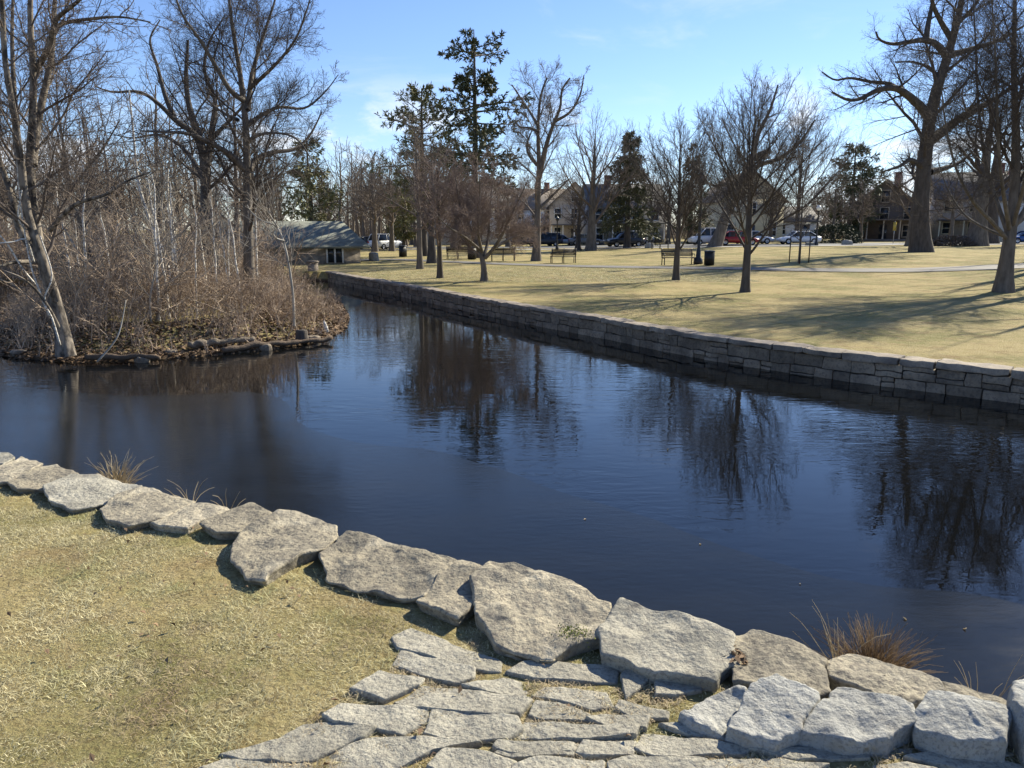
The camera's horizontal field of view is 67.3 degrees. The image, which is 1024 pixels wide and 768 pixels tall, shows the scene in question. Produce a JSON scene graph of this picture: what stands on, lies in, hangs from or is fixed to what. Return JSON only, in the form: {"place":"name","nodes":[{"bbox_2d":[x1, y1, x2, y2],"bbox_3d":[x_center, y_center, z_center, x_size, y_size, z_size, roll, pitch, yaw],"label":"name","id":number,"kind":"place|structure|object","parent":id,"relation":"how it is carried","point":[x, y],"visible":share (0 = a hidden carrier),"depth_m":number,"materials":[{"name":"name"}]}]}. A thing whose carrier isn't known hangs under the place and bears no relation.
{"place":"outdoors","nodes":[
{"label":"outdoors","id":0,"kind":"place"},
{"bbox_2d":[0,277,1023,604],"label":"water","id":1,"kind":"structure","parent":0,"point":[872,483],"depth_m":11.06,"materials":[{"name":"blue liquid"}]},
{"bbox_2d":[0,384,1023,700],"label":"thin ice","id":2,"kind":"structure","parent":1,"relation":"on","point":[262,450],"depth_m":7.65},
{"bbox_2d":[0,230,1023,767],"bbox_3d":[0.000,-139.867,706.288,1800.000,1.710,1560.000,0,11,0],"label":"ground","id":3,"kind":"structure","parent":0,"point":[966,316],"depth_m":3.91,"materials":[{"name":"beige plant"}]},
{"bbox_2d":[0,0,170,357],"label":"maple tree","id":4,"kind":"object","parent":3,"relation":"on","point":[26,164],"visible":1,"depth_m":15.43,"materials":[{"name":"brown plant"}]},
{"bbox_2d":[3,52,187,287],"bbox_3d":[-11.163,-5.566,20.401,5.464,6.844,3.030,3,12,13],"label":"slender tree","id":5,"kind":"object","parent":3,"relation":"on","point":[82,110],"visible":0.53,"depth_m":20.46,"materials":[{"name":"grey plant"}]},
{"bbox_2d":[86,449,157,483],"bbox_3d":[-2.820,0.615,5.472,0.500,0.276,0.578,-2,12,-11],"label":"grass tuft","id":6,"kind":"object","parent":3,"relation":"on","point":[123,477],"visible":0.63,"depth_m":5.54,"materials":[{"name":"plant"}]},
{"bbox_2d":[0,54,300,271],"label":"woods","id":7,"kind":"object","parent":3,"relation":"on","point":[194,184],"visible":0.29,"depth_m":44.51,"materials":[{"name":"brown plant"}]},
{"bbox_2d":[122,206,192,322],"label":"sapling","id":8,"kind":"object","parent":3,"relation":"on","point":[155,260],"visible":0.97,"depth_m":18.48,"materials":[{"name":"brown plant"}]},
{"bbox_2d":[126,170,188,320],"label":"pale sapling","id":9,"kind":"object","parent":3,"relation":"on","point":[154,225],"visible":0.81,"depth_m":19.13,"materials":[{"name":"grey plant"}]},
{"bbox_2d":[102,83,213,278],"bbox_3d":[-10.778,-5.433,22.948,3.289,6.848,2.628,0,11,0],"label":"birch tree","id":10,"kind":"object","parent":3,"relation":"on","point":[138,180],"visible":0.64,"depth_m":22.81,"materials":[{"name":"grey plant"}]},
{"bbox_2d":[0,200,341,279],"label":"brush","id":11,"kind":"object","parent":3,"relation":"on","point":[6,253],"visible":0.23,"depth_m":40.56,"materials":[{"name":"brown plant"}]},
{"bbox_2d":[0,148,346,356],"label":"undergrowth","id":12,"kind":"object","parent":3,"relation":"on","point":[225,294],"visible":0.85,"depth_m":19.66,"materials":[{"name":"brown plant"}]},
{"bbox_2d":[0,288,349,362],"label":"fallen leaves","id":13,"kind":"object","parent":3,"relation":"on","point":[335,325],"visible":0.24,"depth_m":18.36,"materials":[{"name":"brown plant"}]},
{"bbox_2d":[124,135,226,267],"bbox_3d":[-10.361,-4.890,23.617,2.722,5.545,3.129,0,11,0],"label":"birch tree","id":14,"kind":"object","parent":3,"relation":"on","point":[167,184],"visible":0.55,"depth_m":23.47,"materials":[{"name":"grey plant"}]},
{"bbox_2d":[83,0,276,262],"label":"oak tree","id":15,"kind":"object","parent":3,"relation":"on","point":[202,185],"visible":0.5,"depth_m":38.05,"materials":[{"name":"brown plant"}]},
{"bbox_2d":[129,0,348,301],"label":"oak tree","id":16,"kind":"object","parent":3,"relation":"on","point":[247,166],"visible":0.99,"depth_m":22.60,"materials":[{"name":"grey plant"}]},
{"bbox_2d":[199,759,311,767],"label":"paving stone","id":17,"kind":"object","parent":3,"relation":"on","point":[225,763],"visible":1,"depth_m":2.48,"materials":[{"name":"grey stone"}]},
{"bbox_2d":[228,177,301,325],"bbox_3d":[-6.098,-3.331,19.505,1.893,3.776,2.481,0,11,0],"label":"dead sapling","id":18,"kind":"object","parent":3,"relation":"on","point":[276,227],"visible":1,"depth_m":19.52,"materials":[{"name":"grey plant"}]},
{"bbox_2d":[177,221,369,263],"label":"boathouse","id":19,"kind":"object","parent":3,"relation":"on","point":[346,245],"visible":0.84,"depth_m":51.79,"materials":[{"name":"grey wood"}]},
{"bbox_2d":[221,335,332,352],"bbox_3d":[-5.559,-0.982,18.400,2.789,0.210,0.162,-10,15,-41],"label":"fallen log","id":20,"kind":"object","parent":3,"relation":"on","point":[235,348],"visible":0.98,"depth_m":18.24,"materials":[{"name":"brown wood"}]},
{"bbox_2d":[219,722,376,763],"bbox_3d":[-0.706,1.243,2.587,0.495,0.099,0.204,-7,13,-31],"label":"paving stone","id":21,"kind":"object","parent":3,"relation":"on","point":[313,746],"visible":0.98,"depth_m":2.58,"materials":[{"name":"grey stone"}]},
{"bbox_2d":[275,135,346,220],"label":"cedar tree","id":22,"kind":"object","parent":3,"relation":"on","point":[309,213],"visible":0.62,"depth_m":61.64,"materials":[{"name":"green plant"}]},
{"bbox_2d":[338,145,402,251],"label":"bare tree","id":23,"kind":"object","parent":3,"relation":"on","point":[374,218],"visible":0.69,"depth_m":76.70,"materials":[{"name":"brown plant"}]},
{"bbox_2d":[322,703,429,736],"bbox_3d":[-0.486,1.215,2.719,0.384,0.099,0.158,1,11,6],"label":"paving stone","id":24,"kind":"object","parent":3,"relation":"on","point":[399,720],"visible":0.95,"depth_m":2.71,"materials":[{"name":"grey stone"}]},
{"bbox_2d":[349,670,424,703],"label":"paving stone","id":25,"kind":"object","parent":3,"relation":"on","point":[382,687],"visible":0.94,"depth_m":2.89,"materials":[{"name":"grey stone"}]},
{"bbox_2d":[361,156,415,250],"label":"bare tree","id":26,"kind":"object","parent":3,"relation":"on","point":[390,216],"visible":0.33,"depth_m":80.41,"materials":[{"name":"brown plant"}]},
{"bbox_2d":[382,189,416,244],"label":"pine tree","id":27,"kind":"object","parent":3,"relation":"on","point":[399,234],"visible":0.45,"depth_m":84.28,"materials":[{"name":"green plant"}]},
{"bbox_2d":[329,735,481,767],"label":"paving stone","id":28,"kind":"object","parent":3,"relation":"on","point":[403,753],"visible":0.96,"depth_m":2.55,"materials":[{"name":"grey stone"}]},
{"bbox_2d":[347,103,466,268],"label":"bare tree","id":29,"kind":"object","parent":3,"relation":"on","point":[415,156],"visible":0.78,"depth_m":44.12,"materials":[{"name":"brown plant"}]},
{"bbox_2d":[364,81,471,255],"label":"pine tree","id":30,"kind":"object","parent":3,"relation":"on","point":[415,92],"visible":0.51,"depth_m":64.06,"materials":[{"name":"green plant"}]},
{"bbox_2d":[392,650,475,686],"bbox_3d":[-0.317,1.150,3.034,0.371,0.093,0.136,5,12,24],"label":"paving stone","id":31,"kind":"object","parent":3,"relation":"on","point":[450,673],"visible":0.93,"depth_m":3.01,"materials":[{"name":"grey stone"}]},
{"bbox_2d":[398,140,472,262],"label":"bare tree","id":32,"kind":"object","parent":3,"relation":"on","point":[431,256],"visible":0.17,"depth_m":51.96,"materials":[{"name":"brown plant"}]},
{"bbox_2d":[391,628,502,673],"bbox_3d":[-0.274,1.129,3.147,0.538,0.097,0.164,7,13,32],"label":"paving stone","id":33,"kind":"object","parent":3,"relation":"on","point":[421,643],"visible":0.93,"depth_m":3.14,"materials":[{"name":"grey stone"}]},
{"bbox_2d":[403,146,491,277],"bbox_3d":[-3.366,-8.032,36.403,3.750,6.281,4.523,-4,12,-20],"label":"young tree","id":34,"kind":"object","parent":3,"relation":"on","point":[436,172],"visible":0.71,"depth_m":35.80,"materials":[{"name":"brown plant"}]},
{"bbox_2d":[394,686,532,718],"bbox_3d":[-0.179,1.194,2.817,0.503,0.103,0.150,2,12,11],"label":"paving stone","id":35,"kind":"object","parent":3,"relation":"on","point":[478,702],"visible":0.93,"depth_m":2.80,"materials":[{"name":"grey stone"}]},
{"bbox_2d":[398,27,533,257],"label":"spruce tree","id":36,"kind":"object","parent":3,"relation":"on","point":[486,80],"visible":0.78,"depth_m":58.67,"materials":[{"name":"green plant"}]},
{"bbox_2d":[426,747,516,767],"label":"paving stone","id":37,"kind":"object","parent":3,"relation":"on","point":[445,757],"visible":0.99,"depth_m":2.49,"materials":[{"name":"grey stone"}]},
{"bbox_2d":[423,706,523,743],"bbox_3d":[-0.132,1.223,2.670,0.350,0.100,0.171,2,12,11],"label":"paving stone","id":38,"kind":"object","parent":3,"relation":"on","point":[485,728],"visible":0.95,"depth_m":2.66,"materials":[{"name":"grey stone"}]},
{"bbox_2d":[427,145,551,280],"bbox_3d":[-0.985,-7.411,34.115,5.787,5.862,5.471,0,11,0],"label":"crabapple tree","id":39,"kind":"object","parent":3,"relation":"on","point":[474,208],"visible":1,"depth_m":33.70,"materials":[{"name":"brown plant"}]},
{"bbox_2d":[461,678,527,695],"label":"paving stone","id":40,"kind":"object","parent":3,"relation":"on","point":[506,686],"visible":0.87,"depth_m":2.90,"materials":[{"name":"grey stone"}]},
{"bbox_2d":[492,739,574,752],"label":"paving stone","id":41,"kind":"object","parent":3,"relation":"on","point":[500,744],"visible":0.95,"depth_m":2.56,"materials":[{"name":"grey stone"}]},
{"bbox_2d":[494,741,578,761],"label":"paving stone","id":42,"kind":"object","parent":3,"relation":"on","point":[548,748],"visible":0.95,"depth_m":2.53,"materials":[{"name":"grey stone"}]},
{"bbox_2d":[487,55,592,260],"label":"tall tree","id":43,"kind":"object","parent":3,"relation":"on","point":[538,205],"visible":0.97,"depth_m":53.92,"materials":[{"name":"grey plant"}]},
{"bbox_2d":[511,755,605,767],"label":"paving stone","id":44,"kind":"object","parent":3,"relation":"on","point":[541,761],"visible":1,"depth_m":2.47,"materials":[{"name":"grey stone"}]},
{"bbox_2d":[528,700,590,723],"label":"paving stone","id":45,"kind":"object","parent":3,"relation":"on","point":[543,705],"visible":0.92,"depth_m":2.74,"materials":[{"name":"grey stone"}]},
{"bbox_2d":[358,264,761,282],"bbox_3d":[1.497,-5.949,40.624,19.150,0.250,14.122,0,11,0],"label":"lawn fringe","id":46,"kind":"object","parent":3,"relation":"on","point":[493,274],"visible":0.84,"depth_m":38.25,"materials":[{"name":"beige plant"}]},
{"bbox_2d":[505,660,619,684],"bbox_3d":[0.201,1.157,3.007,0.456,0.098,0.131,1,11,4],"label":"paving stone","id":47,"kind":"object","parent":3,"relation":"on","point":[593,674],"visible":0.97,"depth_m":2.99,"materials":[{"name":"grey stone"}]},
{"bbox_2d":[547,182,581,237],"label":"house","id":48,"kind":"structure","parent":3,"relation":"on","point":[563,227],"depth_m":123.15,"materials":[{"name":"beige"}]},
{"bbox_2d":[531,687,613,711],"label":"paving stone","id":49,"kind":"object","parent":3,"relation":"on","point":[591,702],"visible":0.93,"depth_m":2.83,"materials":[{"name":"grey stone"}]},
{"bbox_2d":[525,721,639,743],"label":"paving stone","id":50,"kind":"object","parent":3,"relation":"on","point":[572,732],"visible":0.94,"depth_m":2.63,"materials":[{"name":"grey stone"}]},
{"bbox_2d":[547,98,648,250],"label":"bare tree","id":51,"kind":"object","parent":3,"relation":"on","point":[591,244],"visible":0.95,"depth_m":78.04,"materials":[{"name":"grey plant"}]},
{"bbox_2d":[284,136,914,248],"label":"distant woods","id":52,"kind":"object","parent":3,"relation":"on","point":[353,220],"visible":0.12,"depth_m":105.49,"materials":[{"name":"brown plant"}]},
{"bbox_2d":[575,739,636,760],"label":"paving stone","id":53,"kind":"object","parent":3,"relation":"on","point":[593,749],"visible":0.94,"depth_m":2.54,"materials":[{"name":"grey stone"}]},
{"bbox_2d":[585,714,649,731],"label":"paving stone","id":54,"kind":"object","parent":3,"relation":"on","point":[642,721],"visible":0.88,"depth_m":2.70,"materials":[{"name":"grey stone"}]},
{"bbox_2d":[580,176,665,244],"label":"house","id":55,"kind":"structure","parent":3,"relation":"on","point":[598,226],"depth_m":103.90,"materials":[{"name":"grey"}]},
{"bbox_2d":[230,655,1020,767],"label":"seam grass","id":56,"kind":"structure","parent":3,"relation":"on","point":[528,684],"depth_m":2.74,"materials":[{"name":"plant"}]},
{"bbox_2d":[598,130,662,247],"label":"spruce tree","id":57,"kind":"object","parent":3,"relation":"on","point":[630,224],"visible":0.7,"depth_m":82.05,"materials":[{"name":"green plant"}]},
{"bbox_2d":[620,669,648,700],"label":"paving stone","id":58,"kind":"object","parent":3,"relation":"on","point":[632,683],"visible":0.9,"depth_m":2.91,"materials":[{"name":"grey stone"}]},
{"bbox_2d":[614,700,669,721],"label":"paving stone","id":59,"kind":"object","parent":3,"relation":"on","point":[660,715],"visible":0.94,"depth_m":2.75,"materials":[{"name":"grey stone"}]},
{"bbox_2d":[606,754,707,767],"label":"paving stone","id":60,"kind":"object","parent":3,"relation":"on","point":[629,761],"visible":1,"depth_m":2.48,"materials":[{"name":"grey stone"}]},
{"bbox_2d":[606,105,734,279],"bbox_3d":[7.017,-8.450,34.040,5.462,7.985,6.603,0,11,0],"label":"young tree","id":61,"kind":"object","parent":3,"relation":"on","point":[681,209],"visible":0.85,"depth_m":34.25,"materials":[{"name":"brown plant"}]},
{"bbox_2d":[325,271,1023,404],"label":"stone retaining wall","id":62,"kind":"structure","parent":3,"relation":"on","point":[993,382],"depth_m":15.76,"materials":[{"name":"grey stone"}]},
{"bbox_2d":[654,679,702,698],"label":"paving stone","id":63,"kind":"object","parent":3,"relation":"on","point":[668,690],"visible":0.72,"depth_m":2.87,"materials":[{"name":"grey stone"}]},
{"bbox_2d":[634,734,749,757],"bbox_3d":[0.597,1.247,2.560,0.383,0.092,0.124,3,12,13],"label":"paving stone","id":64,"kind":"object","parent":3,"relation":"on","point":[662,745],"visible":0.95,"depth_m":2.56,"materials":[{"name":"grey stone"}]},
{"bbox_2d":[697,173,784,241],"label":"house","id":65,"kind":"structure","parent":3,"relation":"on","point":[758,226],"depth_m":102.88,"materials":[{"name":"beige"}]},
{"bbox_2d":[671,61,849,291],"bbox_3d":[9.052,-7.302,28.180,6.763,8.106,8.716,0,11,0],"label":"young tree","id":66,"kind":"object","parent":3,"relation":"on","point":[748,171],"visible":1,"depth_m":27.34,"materials":[{"name":"brown plant"}]},
{"bbox_2d":[702,758,829,767],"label":"paving stone","id":67,"kind":"object","parent":3,"relation":"on","point":[722,763],"visible":1,"depth_m":2.48,"materials":[{"name":"grey stone"}]},
{"bbox_2d":[707,74,829,246],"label":"leaning tree","id":68,"kind":"object","parent":3,"relation":"on","point":[717,238],"visible":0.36,"depth_m":76.66,"materials":[{"name":"grey plant"}]},
{"bbox_2d":[748,747,870,761],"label":"paving stone","id":69,"kind":"object","parent":3,"relation":"on","point":[807,754],"visible":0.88,"depth_m":2.52,"materials":[{"name":"grey stone"}]},
{"bbox_2d":[761,102,870,242],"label":"bare tree","id":70,"kind":"object","parent":3,"relation":"on","point":[802,181],"visible":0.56,"depth_m":91.37,"materials":[{"name":"brown plant"}]},
{"bbox_2d":[811,171,859,242],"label":"bare tree","id":71,"kind":"object","parent":3,"relation":"on","point":[834,211],"visible":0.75,"depth_m":93.39,"materials":[{"name":"brown plant"}]},
{"bbox_2d":[812,223,864,242],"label":"hedge","id":72,"kind":"object","parent":3,"relation":"on","point":[851,232],"visible":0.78,"depth_m":90.45,"materials":[{"name":"green plant"}]},
{"bbox_2d":[816,142,893,237],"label":"spruce tree","id":73,"kind":"object","parent":3,"relation":"on","point":[870,172],"visible":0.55,"depth_m":105.47,"materials":[{"name":"green plant"}]},
{"bbox_2d":[838,175,881,241],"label":"bare tree","id":74,"kind":"object","parent":3,"relation":"on","point":[864,206],"visible":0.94,"depth_m":98.75,"materials":[{"name":"brown plant"}]},
{"bbox_2d":[812,610,947,673],"bbox_3d":[1.528,1.118,3.205,0.560,0.265,0.584,0,11,0],"label":"grass tuft","id":75,"kind":"object","parent":3,"relation":"on","point":[868,651],"visible":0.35,"depth_m":3.23,"materials":[{"name":"brown plant"}]},
{"bbox_2d":[850,172,911,240],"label":"house","id":76,"kind":"structure","parent":3,"relation":"on","point":[873,232],"depth_m":107.11,"materials":[{"name":"brown wood"}]},
{"bbox_2d":[876,133,948,245],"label":"bare tree","id":77,"kind":"object","parent":3,"relation":"on","point":[902,204],"visible":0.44,"depth_m":75.93,"materials":[{"name":"brown plant"}]},
{"bbox_2d":[813,0,1023,251],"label":"oak tree","id":78,"kind":"object","parent":3,"relation":"on","point":[919,243],"visible":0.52,"depth_m":54.87,"materials":[{"name":"brown plant"}]},
{"bbox_2d":[862,0,1023,292],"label":"maple tree","id":79,"kind":"object","parent":3,"relation":"on","point":[1012,219],"visible":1,"depth_m":27.33,"materials":[{"name":"grey plant"}]},
{"bbox_2d":[930,165,977,235],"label":"bare tree","id":80,"kind":"object","parent":3,"relation":"on","point":[951,230],"visible":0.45,"depth_m":100.05,"materials":[{"name":"brown plant"}]},
{"bbox_2d":[903,750,1023,767],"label":"paving stone","id":81,"kind":"object","parent":3,"relation":"on","point":[927,757],"visible":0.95,"depth_m":2.48,"materials":[{"name":"grey stone"}]},
{"bbox_2d":[930,163,1022,238],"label":"house","id":82,"kind":"structure","parent":3,"relation":"on","point":[937,229],"depth_m":111.25,"materials":[{"name":"beige"}]},
{"bbox_2d":[948,82,1009,245],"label":"bare tree","id":83,"kind":"object","parent":3,"relation":"on","point":[977,234],"visible":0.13,"depth_m":76.31,"materials":[{"name":"brown plant"}]},
{"bbox_2d":[965,118,1010,243],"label":"bare tree","id":84,"kind":"object","parent":3,"relation":"on","point":[993,214],"visible":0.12,"depth_m":86.45,"materials":[{"name":"brown plant"}]},
{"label":"pond edge wall","id":85,"kind":"object","parent":3,"relation":"on","visible":0},
{"bbox_2d":[0,456,42,485],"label":"capstone","id":86,"kind":"object","parent":85,"relation":"on","point":[14,469],"visible":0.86,"depth_m":5.39,"materials":[{"name":"beige stone"}]},
{"bbox_2d":[7,464,78,493],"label":"capstone","id":87,"kind":"object","parent":85,"relation":"on","point":[34,480],"visible":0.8,"depth_m":5.21,"materials":[{"name":"beige stone"}]},
{"bbox_2d":[42,474,141,513],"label":"capstone","id":88,"kind":"object","parent":85,"relation":"on","point":[75,493],"visible":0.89,"depth_m":4.94,"materials":[{"name":"grey stone"}]},
{"bbox_2d":[99,486,195,530],"bbox_3d":[-2.276,0.841,4.710,0.607,0.240,0.456,6,13,29],"label":"capstone","id":89,"kind":"object","parent":85,"relation":"on","point":[140,507],"visible":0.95,"depth_m":4.66,"materials":[{"name":"beige stone"}]},
{"bbox_2d":[149,502,228,534],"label":"capstone","id":90,"kind":"object","parent":85,"relation":"on","point":[185,519],"visible":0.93,"depth_m":4.47,"materials":[{"name":"beige stone"}]},
{"bbox_2d":[199,502,272,539],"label":"capstone","id":91,"kind":"object","parent":85,"relation":"on","point":[231,524],"visible":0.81,"depth_m":4.43,"materials":[{"name":"beige stone"}]},
{"bbox_2d":[230,509,338,585],"bbox_3d":[-1.261,0.945,4.143,0.570,0.262,0.773,5,12,22],"label":"capstone","id":92,"kind":"object","parent":85,"relation":"on","point":[270,548],"visible":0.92,"depth_m":4.10,"materials":[{"name":"beige stone"}]},
{"bbox_2d":[318,531,456,603],"bbox_3d":[-0.676,1.004,3.891,0.809,0.264,0.482,6,13,29],"label":"capstone","id":93,"kind":"object","parent":85,"relation":"on","point":[357,562],"visible":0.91,"depth_m":3.84,"materials":[{"name":"beige stone"}]},
{"bbox_2d":[416,560,480,625],"bbox_3d":[-0.254,1.055,3.627,0.281,0.272,0.549,3,12,16],"label":"capstone","id":94,"kind":"object","parent":85,"relation":"on","point":[447,598],"visible":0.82,"depth_m":3.52,"materials":[{"name":"beige stone"}]},
{"bbox_2d":[469,561,611,663],"bbox_3d":[0.067,1.072,3.392,0.750,0.294,0.582,6,13,29],"label":"capstone","id":95,"kind":"object","parent":85,"relation":"on","point":[522,613],"visible":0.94,"depth_m":3.33,"materials":[{"name":"beige stone"}]},
{"bbox_2d":[596,597,737,691],"bbox_3d":[0.622,1.137,3.126,0.568,0.287,0.422,6,13,26],"label":"capstone","id":96,"kind":"object","parent":85,"relation":"on","point":[679,647],"visible":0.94,"depth_m":3.07,"materials":[{"name":"grey stone"}]},
{"bbox_2d":[678,684,746,737],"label":"kerb block","id":97,"kind":"structure","parent":85,"relation":"on","point":[711,716],"depth_m":2.71,"materials":[{"name":"stone"}]},
{"bbox_2d":[725,673,820,751],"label":"kerb block","id":98,"kind":"structure","parent":85,"relation":"on","point":[774,711],"depth_m":2.63,"materials":[{"name":"stone"}]},
{"bbox_2d":[731,629,830,699],"bbox_3d":[1.036,1.178,3.008,0.368,0.254,0.427,4,12,19],"label":"capstone","id":99,"kind":"object","parent":85,"relation":"on","point":[767,654],"visible":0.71,"depth_m":2.97,"materials":[{"name":"beige stone"}]},
{"bbox_2d":[797,687,917,756],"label":"kerb block","id":100,"kind":"structure","parent":85,"relation":"on","point":[846,721],"depth_m":2.59,"materials":[{"name":"stone"}]},
{"bbox_2d":[826,654,945,708],"bbox_3d":[1.404,1.206,2.929,0.410,0.219,0.244,8,14,34],"label":"capstone","id":101,"kind":"object","parent":85,"relation":"on","point":[865,674],"visible":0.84,"depth_m":2.90,"materials":[{"name":"beige stone"}]},
{"bbox_2d":[911,690,1012,762],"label":"kerb block","id":102,"kind":"structure","parent":85,"relation":"on","point":[949,724],"depth_m":2.54,"materials":[{"name":"stone"}]},
{"bbox_2d":[1006,679,1023,764],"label":"kerb block","id":103,"kind":"structure","parent":85,"relation":"on","point":[1015,701],"depth_m":2.55,"materials":[{"name":"stone"}]},
{"bbox_2d":[0,0,1023,229],"label":"sky","id":104,"kind":"structure","parent":0,"point":[645,59],"materials":[{"name":"blue"}]},
{"bbox_2d":[361,259,1023,271],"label":"path","id":105,"kind":"structure","parent":0,"point":[976,267],"depth_m":40.41,"materials":[{"name":"concrete"}]},
{"bbox_2d":[378,242,1023,247],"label":"road","id":106,"kind":"structure","parent":0,"point":[683,245],"depth_m":90.08,"materials":[{"name":"grey asphalt"}]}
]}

